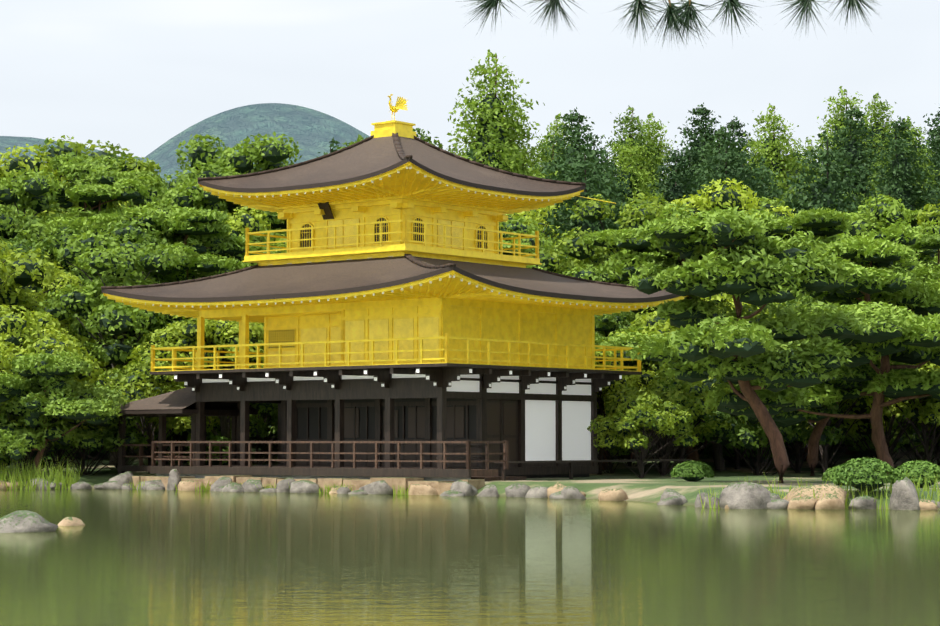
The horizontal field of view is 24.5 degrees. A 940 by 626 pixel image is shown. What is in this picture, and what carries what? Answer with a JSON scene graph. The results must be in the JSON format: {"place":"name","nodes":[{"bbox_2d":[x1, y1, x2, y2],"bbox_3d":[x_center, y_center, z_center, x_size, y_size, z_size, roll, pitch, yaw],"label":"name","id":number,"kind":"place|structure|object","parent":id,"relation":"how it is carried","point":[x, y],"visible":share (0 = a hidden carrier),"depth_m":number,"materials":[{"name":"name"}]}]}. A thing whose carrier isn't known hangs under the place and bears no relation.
{"place":"outdoors","nodes":[
{"label":"outdoors","id":0,"kind":"place"},
{"bbox_2d":[0,489,939,625],"bbox_3d":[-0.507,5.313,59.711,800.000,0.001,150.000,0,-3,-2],"label":"pond water","id":1,"kind":"structure","parent":0,"point":[129,557],"depth_m":31.53,"materials":[{"name":"green liquid"}]},
{"bbox_2d":[0,478,121,532],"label":"shore rocks","id":2,"kind":"object","parent":1,"relation":"in","point":[21,521],"visible":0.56,"depth_m":42.44,"materials":[{"name":"grey stone"}]},
{"bbox_2d":[0,103,939,509],"bbox_3d":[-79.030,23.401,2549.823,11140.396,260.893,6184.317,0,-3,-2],"label":"terrain","id":3,"kind":"structure","parent":0,"point":[312,131],"depth_m":101.33,"materials":[{"name":"green plant"}]},
{"bbox_2d":[0,342,30,428],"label":"maple tree","id":4,"kind":"object","parent":3,"relation":"on","point":[6,365],"visible":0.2,"depth_m":83.51,"materials":[{"name":"green plant"}]},
{"bbox_2d":[0,236,47,296],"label":"broadleaf tree","id":5,"kind":"object","parent":3,"relation":"on","point":[26,247],"visible":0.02,"depth_m":107.63,"materials":[{"name":"green plant"}]},
{"bbox_2d":[0,238,61,316],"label":"broadleaf tree","id":6,"kind":"object","parent":3,"relation":"on","point":[25,271],"visible":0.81,"depth_m":96.40,"materials":[{"name":"green plant"}]},
{"bbox_2d":[0,340,70,458],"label":"tree","id":7,"kind":"object","parent":3,"relation":"on","point":[13,361],"visible":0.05,"depth_m":85.51,"materials":[{"name":"green plant"}]},
{"bbox_2d":[0,304,102,469],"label":"maple tree","id":8,"kind":"object","parent":3,"relation":"on","point":[42,335],"visible":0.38,"depth_m":87.28,"materials":[{"name":"green plant"}]},
{"bbox_2d":[0,395,105,475],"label":"bush","id":9,"kind":"object","parent":3,"relation":"on","point":[33,434],"visible":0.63,"depth_m":82.46,"materials":[{"name":"green plant"}]},
{"bbox_2d":[0,143,107,216],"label":"broadleaf tree","id":10,"kind":"object","parent":3,"relation":"on","point":[25,162],"visible":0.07,"depth_m":127.67,"materials":[{"name":"green plant"}]},
{"bbox_2d":[12,260,100,350],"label":"broadleaf tree","id":11,"kind":"object","parent":3,"relation":"on","point":[62,281],"visible":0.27,"depth_m":100.58,"materials":[{"name":"green plant"}]},
{"bbox_2d":[0,167,115,271],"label":"broadleaf tree","id":12,"kind":"object","parent":3,"relation":"on","point":[35,188],"visible":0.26,"depth_m":113.92,"materials":[{"name":"green plant"}]},
{"bbox_2d":[0,350,129,473],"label":"pine tree","id":13,"kind":"object","parent":3,"relation":"on","point":[68,398],"visible":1,"depth_m":81.37,"materials":[{"name":"green plant"}]},
{"bbox_2d":[42,375,116,473],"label":"shrub","id":14,"kind":"object","parent":3,"relation":"on","point":[81,427],"visible":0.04,"depth_m":87.77,"materials":[{"name":"green plant"}]},
{"bbox_2d":[16,219,166,372],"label":"broadleaf tree","id":15,"kind":"object","parent":3,"relation":"on","point":[135,237],"visible":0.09,"depth_m":105.90,"materials":[{"name":"green plant"}]},
{"bbox_2d":[22,135,160,218],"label":"broadleaf tree","id":16,"kind":"object","parent":3,"relation":"on","point":[130,164],"visible":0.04,"depth_m":129.82,"materials":[{"name":"green plant"}]},
{"bbox_2d":[36,415,148,474],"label":"bush","id":17,"kind":"object","parent":3,"relation":"on","point":[110,436],"visible":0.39,"depth_m":85.88,"materials":[{"name":"green plant"}]},
{"bbox_2d":[43,153,165,215],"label":"tall pine tree","id":18,"kind":"object","parent":3,"relation":"on","point":[79,169],"visible":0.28,"depth_m":123.37,"materials":[{"name":"green plant"}]},
{"bbox_2d":[41,179,170,282],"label":"tall pine tree","id":19,"kind":"object","parent":3,"relation":"on","point":[130,189],"visible":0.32,"depth_m":113.36,"materials":[{"name":"green plant"}]},
{"bbox_2d":[35,230,196,464],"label":"broadleaf tree","id":20,"kind":"object","parent":3,"relation":"on","point":[102,316],"visible":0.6,"depth_m":94.67,"materials":[{"name":"green plant"}]},
{"bbox_2d":[75,416,172,469],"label":"bush","id":21,"kind":"object","parent":3,"relation":"on","point":[155,439],"visible":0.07,"depth_m":92.19,"materials":[{"name":"green plant"}]},
{"bbox_2d":[99,356,213,472],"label":"maple tree","id":22,"kind":"object","parent":3,"relation":"on","point":[138,381],"visible":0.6,"depth_m":88.43,"materials":[{"name":"green plant"}]},
{"bbox_2d":[96,359,219,464],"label":"maple tree","id":23,"kind":"object","parent":3,"relation":"on","point":[168,383],"visible":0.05,"depth_m":94.92,"materials":[{"name":"green plant"}]},
{"bbox_2d":[162,170,189,192],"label":"broadleaf tree","id":24,"kind":"object","parent":3,"relation":"on","point":[173,183],"depth_m":149.18,"materials":[{"name":"green plant"}]},
{"bbox_2d":[92,206,282,353],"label":"tree","id":25,"kind":"object","parent":3,"relation":"on","point":[208,253],"visible":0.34,"depth_m":112.31,"materials":[{"name":"green plant"}]},
{"bbox_2d":[126,315,263,448],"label":"broadleaf tree","id":26,"kind":"object","parent":3,"relation":"on","point":[216,332],"visible":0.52,"depth_m":90.82,"materials":[{"name":"green plant"}]},
{"bbox_2d":[123,175,286,264],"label":"broadleaf tree","id":27,"kind":"object","parent":3,"relation":"on","point":[196,194],"visible":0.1,"depth_m":121.66,"materials":[{"name":"green plant"}]},
{"bbox_2d":[183,435,230,464],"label":"shrub","id":28,"kind":"object","parent":3,"relation":"on","point":[214,438],"visible":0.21,"depth_m":91.31,"materials":[{"name":"green plant"}]},
{"bbox_2d":[187,403,277,464],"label":"bush","id":29,"kind":"object","parent":3,"relation":"on","point":[258,428],"visible":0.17,"depth_m":94.51,"materials":[{"name":"green plant"}]},
{"bbox_2d":[178,206,286,269],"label":"broadleaf tree","id":30,"kind":"object","parent":3,"relation":"on","point":[240,222],"visible":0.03,"depth_m":117.44,"materials":[{"name":"green plant"}]},
{"bbox_2d":[175,131,301,240],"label":"broadleaf tree","id":31,"kind":"object","parent":3,"relation":"on","point":[206,161],"visible":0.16,"depth_m":126.02,"materials":[{"name":"green plant"}]},
{"bbox_2d":[109,469,477,495],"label":"shore rocks","id":32,"kind":"structure","parent":3,"relation":"on","point":[457,488],"depth_m":75.06,"materials":[{"name":"grey stone"}]},
{"bbox_2d":[132,474,484,494],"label":"stone base","id":33,"kind":"object","parent":3,"relation":"on","point":[440,485],"visible":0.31,"depth_m":74.53,"materials":[{"name":"beige stone"}]},
{"bbox_2d":[336,128,442,149],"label":"broadleaf tree","id":34,"kind":"object","parent":3,"relation":"on","point":[422,137],"depth_m":152.93,"materials":[{"name":"green plant"}]},
{"bbox_2d":[101,120,691,480],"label":"golden pavilion","id":35,"kind":"structure","parent":3,"relation":"on","point":[405,312],"depth_m":79.20,"materials":[{"name":"gold metal"}]},
{"bbox_2d":[387,94,407,119],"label":"phoenix statue","id":36,"kind":"object","parent":35,"relation":"on","point":[401,103],"visible":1,"depth_m":82.80,"materials":[{"name":"gold metal"}]},
{"bbox_2d":[0,458,939,509],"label":"shore grass","id":37,"kind":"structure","parent":3,"relation":"on","point":[66,482],"depth_m":79.40,"materials":[{"name":"green plant"}]},
{"bbox_2d":[446,49,558,219],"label":"conifer tree","id":38,"kind":"object","parent":3,"relation":"on","point":[493,135],"visible":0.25,"depth_m":151.97,"materials":[{"name":"green plant"}]},
{"bbox_2d":[499,211,540,240],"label":"broadleaf tree","id":39,"kind":"object","parent":3,"relation":"on","point":[522,214],"visible":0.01,"depth_m":124.78,"materials":[{"name":"green plant"}]},
{"bbox_2d":[502,108,543,213],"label":"conifer tree","id":40,"kind":"object","parent":3,"relation":"on","point":[531,152],"visible":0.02,"depth_m":159.76,"materials":[{"name":"green plant"}]},
{"bbox_2d":[499,240,550,271],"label":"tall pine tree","id":41,"kind":"object","parent":3,"relation":"on","point":[505,246],"visible":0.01,"depth_m":105.37,"materials":[{"name":"green plant"}]},
{"bbox_2d":[499,216,553,255],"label":"broadleaf tree","id":42,"kind":"object","parent":3,"relation":"on","point":[520,227],"visible":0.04,"depth_m":122.41,"materials":[{"name":"green plant"}]},
{"bbox_2d":[508,203,571,257],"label":"broadleaf tree","id":43,"kind":"object","parent":3,"relation":"on","point":[544,214],"visible":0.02,"depth_m":129.18,"materials":[{"name":"green plant"}]},
{"bbox_2d":[527,132,562,176],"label":"conifer tree","id":44,"kind":"object","parent":3,"relation":"on","point":[544,157],"visible":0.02,"depth_m":187.19,"materials":[{"name":"green plant"}]},
{"bbox_2d":[528,112,572,173],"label":"conifer tree","id":45,"kind":"object","parent":3,"relation":"on","point":[555,127],"visible":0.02,"depth_m":199.53,"materials":[{"name":"green plant"}]},
{"bbox_2d":[528,146,618,241],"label":"conifer tree","id":46,"kind":"object","parent":3,"relation":"on","point":[563,167],"visible":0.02,"depth_m":134.75,"materials":[{"name":"green plant"}]},
{"bbox_2d":[532,107,619,222],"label":"conifer tree","id":47,"kind":"object","parent":3,"relation":"on","point":[576,139],"visible":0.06,"depth_m":157.36,"materials":[{"name":"green plant"}]},
{"bbox_2d":[535,144,628,259],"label":"conifer tree","id":48,"kind":"object","parent":3,"relation":"on","point":[587,166],"visible":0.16,"depth_m":126.06,"materials":[{"name":"green plant"}]},
{"bbox_2d":[557,132,631,227],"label":"conifer tree","id":49,"kind":"object","parent":3,"relation":"on","point":[594,153],"visible":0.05,"depth_m":150.94,"materials":[{"name":"green plant"}]},
{"bbox_2d":[562,249,633,334],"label":"broadleaf tree","id":50,"kind":"object","parent":3,"relation":"on","point":[596,274],"visible":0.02,"depth_m":110.87,"materials":[{"name":"green plant"}]},
{"bbox_2d":[528,192,673,275],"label":"broadleaf tree","id":51,"kind":"object","parent":3,"relation":"on","point":[576,253],"visible":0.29,"depth_m":117.51,"materials":[{"name":"green plant"}]},
{"bbox_2d":[599,147,633,223],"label":"conifer tree","id":52,"kind":"object","parent":3,"relation":"on","point":[613,165],"depth_m":164.22,"materials":[{"name":"green plant"}]},
{"bbox_2d":[594,310,640,470],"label":"tree","id":53,"kind":"object","parent":3,"relation":"on","point":[607,324],"visible":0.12,"depth_m":92.11,"materials":[{"name":"green plant"}]},
{"bbox_2d":[597,413,651,472],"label":"bush","id":54,"kind":"object","parent":3,"relation":"on","point":[619,451],"visible":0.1,"depth_m":88.98,"materials":[{"name":"green plant"}]},
{"bbox_2d":[595,348,656,474],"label":"shrub","id":55,"kind":"object","parent":3,"relation":"on","point":[643,380],"visible":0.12,"depth_m":86.49,"materials":[{"name":"green plant"}]},
{"bbox_2d":[599,105,664,200],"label":"conifer tree","id":56,"kind":"object","parent":3,"relation":"on","point":[633,127],"visible":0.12,"depth_m":204.00,"materials":[{"name":"green plant"}]},
{"bbox_2d":[605,135,662,206],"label":"conifer tree","id":57,"kind":"object","parent":3,"relation":"on","point":[635,178],"visible":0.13,"depth_m":172.10,"materials":[{"name":"green plant"}]},
{"bbox_2d":[587,392,698,477],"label":"shrub","id":58,"kind":"object","parent":3,"relation":"on","point":[648,412],"visible":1,"depth_m":78.39,"materials":[{"name":"green plant"}]},
{"bbox_2d":[597,335,704,473],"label":"shrub","id":59,"kind":"object","parent":3,"relation":"on","point":[654,367],"visible":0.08,"depth_m":87.46,"materials":[{"name":"green plant"}]},
{"bbox_2d":[637,113,676,199],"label":"conifer tree","id":60,"kind":"object","parent":3,"relation":"on","point":[660,148],"visible":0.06,"depth_m":209.66,"materials":[{"name":"green plant"}]},
{"bbox_2d":[600,306,729,467],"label":"maple tree","id":61,"kind":"object","parent":3,"relation":"on","point":[666,327],"visible":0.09,"depth_m":89.25,"materials":[{"name":"green plant"}]},
{"bbox_2d":[603,368,731,475],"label":"shrub","id":62,"kind":"object","parent":3,"relation":"on","point":[666,388],"visible":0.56,"depth_m":83.67,"materials":[{"name":"green plant"}]},
{"bbox_2d":[640,150,702,216],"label":"conifer tree","id":63,"kind":"object","parent":3,"relation":"on","point":[675,190],"visible":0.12,"depth_m":157.44,"materials":[{"name":"green plant"}]},
{"bbox_2d":[582,227,774,466],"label":"pine tree","id":64,"kind":"object","parent":3,"relation":"on","point":[627,240],"visible":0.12,"depth_m":93.71,"materials":[{"name":"green plant"}]},
{"bbox_2d":[662,148,705,195],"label":"conifer tree","id":65,"kind":"object","parent":3,"relation":"on","point":[693,156],"visible":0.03,"depth_m":177.92,"materials":[{"name":"green plant"}]},
{"bbox_2d":[671,460,714,481],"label":"shrub","id":66,"kind":"object","parent":3,"relation":"on","point":[693,473],"visible":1,"depth_m":71.65,"materials":[{"name":"green plant"}]},
{"bbox_2d":[661,102,728,189],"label":"conifer tree","id":67,"kind":"object","parent":3,"relation":"on","point":[700,130],"visible":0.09,"depth_m":196.14,"materials":[{"name":"green plant"}]},
{"bbox_2d":[477,477,939,509],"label":"shore rocks","id":68,"kind":"object","parent":3,"relation":"on","point":[749,495],"visible":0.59,"depth_m":56.86,"materials":[{"name":"grey stone"}]},
{"bbox_2d":[640,292,797,469],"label":"broadleaf tree","id":69,"kind":"object","parent":3,"relation":"on","point":[718,459],"visible":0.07,"depth_m":91.38,"materials":[{"name":"green plant"}]},
{"bbox_2d":[687,125,760,195],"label":"conifer tree","id":70,"kind":"object","parent":3,"relation":"on","point":[719,134],"visible":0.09,"depth_m":166.30,"materials":[{"name":"green plant"}]},
{"bbox_2d":[683,136,772,206],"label":"conifer tree","id":71,"kind":"object","parent":3,"relation":"on","point":[730,174],"visible":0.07,"depth_m":139.99,"materials":[{"name":"green plant"}]},
{"bbox_2d":[701,116,757,170],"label":"conifer tree","id":72,"kind":"object","parent":3,"relation":"on","point":[734,126],"visible":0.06,"depth_m":183.12,"materials":[{"name":"green plant"}]},
{"bbox_2d":[669,177,795,219],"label":"broadleaf tree","id":73,"kind":"object","parent":3,"relation":"on","point":[719,196],"visible":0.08,"depth_m":120.06,"materials":[{"name":"green plant"}]},
{"bbox_2d":[627,202,870,482],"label":"pine tree","id":74,"kind":"object","parent":3,"relation":"on","point":[738,256],"visible":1,"depth_m":68.40,"materials":[{"name":"green plant"}]},
{"bbox_2d":[733,152,784,205],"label":"conifer tree","id":75,"kind":"object","parent":3,"relation":"on","point":[757,185],"visible":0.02,"depth_m":152.17,"materials":[{"name":"green plant"}]},
{"bbox_2d":[744,197,790,213],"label":"broadleaf tree","id":76,"kind":"object","parent":3,"relation":"on","point":[765,204],"visible":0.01,"depth_m":133.75,"materials":[{"name":"green plant"}]},
{"bbox_2d":[649,207,889,460],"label":"pine tree","id":77,"kind":"object","parent":3,"relation":"on","point":[824,224],"visible":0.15,"depth_m":95.87,"materials":[{"name":"green plant"}]},
{"bbox_2d":[750,156,788,207],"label":"conifer tree","id":78,"kind":"object","parent":3,"relation":"on","point":[770,175],"visible":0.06,"depth_m":171.72,"materials":[{"name":"green plant"}]},
{"bbox_2d":[698,390,844,474],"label":"bush","id":79,"kind":"object","parent":3,"relation":"on","point":[747,435],"visible":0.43,"depth_m":84.39,"materials":[{"name":"green plant"}]},
{"bbox_2d":[740,103,808,211],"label":"conifer tree","id":80,"kind":"object","parent":3,"relation":"on","point":[770,148],"visible":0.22,"depth_m":177.05,"materials":[{"name":"green plant"}]},
{"bbox_2d":[740,402,845,472],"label":"shrub","id":81,"kind":"object","parent":3,"relation":"on","point":[797,466],"visible":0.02,"depth_m":90.10,"materials":[{"name":"green plant"}]},
{"bbox_2d":[770,183,867,212],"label":"broadleaf tree","id":82,"kind":"object","parent":3,"relation":"on","point":[791,192],"depth_m":163.47,"materials":[{"name":"green plant"}]},
{"bbox_2d":[775,131,870,239],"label":"conifer tree","id":83,"kind":"object","parent":3,"relation":"on","point":[825,192],"visible":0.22,"depth_m":126.01,"materials":[{"name":"green plant"}]},
{"bbox_2d":[784,411,873,467],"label":"bush","id":84,"kind":"object","parent":3,"relation":"on","point":[849,441],"visible":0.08,"depth_m":93.21,"materials":[{"name":"green plant"}]},
{"bbox_2d":[740,277,919,475],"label":"pine tree","id":85,"kind":"object","parent":3,"relation":"on","point":[851,383],"visible":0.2,"depth_m":81.45,"materials":[{"name":"green plant"}]},
{"bbox_2d":[805,340,864,474],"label":"shrub","id":86,"kind":"object","parent":3,"relation":"on","point":[824,455],"visible":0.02,"depth_m":87.00,"materials":[{"name":"green plant"}]},
{"bbox_2d":[822,465,849,485],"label":"shrub","id":87,"kind":"object","parent":3,"relation":"on","point":[828,472],"visible":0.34,"depth_m":65.44,"materials":[{"name":"green plant"}]},
{"bbox_2d":[809,86,876,186],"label":"conifer tree","id":88,"kind":"object","parent":3,"relation":"on","point":[835,122],"visible":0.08,"depth_m":205.67,"materials":[{"name":"green plant"}]},
{"bbox_2d":[753,218,939,473],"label":"pine tree","id":89,"kind":"object","parent":3,"relation":"on","point":[902,330],"visible":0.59,"depth_m":78.80,"materials":[{"name":"green plant"}]},
{"bbox_2d":[819,105,883,201],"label":"conifer tree","id":90,"kind":"object","parent":3,"relation":"on","point":[857,152],"visible":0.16,"depth_m":186.63,"materials":[{"name":"green plant"}]},
{"bbox_2d":[833,457,899,491],"bbox_3d":[10.648,4.354,58.106,1.878,0.982,1.664,1,-4,-23],"label":"shrub","id":91,"kind":"object","parent":3,"relation":"on","point":[858,474],"visible":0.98,"depth_m":57.70,"materials":[{"name":"green plant"}]},
{"bbox_2d":[849,93,896,195],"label":"conifer tree","id":92,"kind":"object","parent":3,"relation":"on","point":[877,128],"visible":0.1,"depth_m":200.17,"materials":[{"name":"green plant"}]},
{"bbox_2d":[830,194,939,267],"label":"broadleaf tree","id":93,"kind":"object","parent":3,"relation":"on","point":[881,212],"visible":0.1,"depth_m":114.33,"materials":[{"name":"green plant"}]},
{"bbox_2d":[831,396,939,466],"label":"bush","id":94,"kind":"object","parent":3,"relation":"on","point":[861,427],"visible":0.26,"depth_m":88.84,"materials":[{"name":"green plant"}]},
{"bbox_2d":[845,247,937,454],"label":"tree","id":95,"kind":"object","parent":3,"relation":"on","point":[926,255],"visible":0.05,"depth_m":102.06,"materials":[{"name":"green plant"}]},
{"bbox_2d":[853,116,939,228],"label":"conifer tree","id":96,"kind":"object","parent":3,"relation":"on","point":[901,177],"visible":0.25,"depth_m":155.67,"materials":[{"name":"green plant"}]},
{"bbox_2d":[866,116,939,225],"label":"conifer tree","id":97,"kind":"object","parent":3,"relation":"on","point":[918,154],"visible":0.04,"depth_m":161.81,"materials":[{"name":"green plant"}]},
{"bbox_2d":[873,410,939,469],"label":"bush","id":98,"kind":"object","parent":3,"relation":"on","point":[904,441],"visible":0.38,"depth_m":89.71,"materials":[{"name":"green plant"}]},
{"bbox_2d":[883,399,939,461],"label":"tree","id":99,"kind":"object","parent":3,"relation":"on","point":[916,455],"visible":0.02,"depth_m":93.45,"materials":[{"name":"green plant"}]},
{"bbox_2d":[887,361,939,466],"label":"maple tree","id":100,"kind":"object","parent":3,"relation":"on","point":[923,416],"visible":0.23,"depth_m":85.43,"materials":[{"name":"green plant"}]},
{"bbox_2d":[891,232,939,325],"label":"tall pine tree","id":101,"kind":"object","parent":3,"relation":"on","point":[931,241],"visible":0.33,"depth_m":93.73,"materials":[{"name":"green plant"}]},
{"bbox_2d":[896,460,939,487],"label":"shrub","id":102,"kind":"object","parent":3,"relation":"on","point":[917,467],"visible":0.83,"depth_m":61.75,"materials":[{"name":"green plant"}]},
{"bbox_2d":[916,204,939,259],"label":"broadleaf tree","id":103,"kind":"object","parent":3,"relation":"on","point":[934,214],"visible":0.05,"depth_m":126.04,"materials":[{"name":"green plant"}]},
{"bbox_2d":[922,107,939,203],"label":"conifer tree","id":104,"kind":"object","parent":3,"relation":"on","point":[934,144],"visible":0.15,"depth_m":175.32,"materials":[{"name":"green plant"}]},
{"bbox_2d":[0,0,939,179],"label":"sky","id":105,"kind":"structure","parent":0,"point":[134,75],"materials":[{"name":"white"}]},
{"bbox_2d":[456,0,879,47],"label":"pine branch","id":106,"kind":"object","parent":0,"point":[672,16],"visible":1,"depth_m":5.02,"materials":[{"name":"green plant"}]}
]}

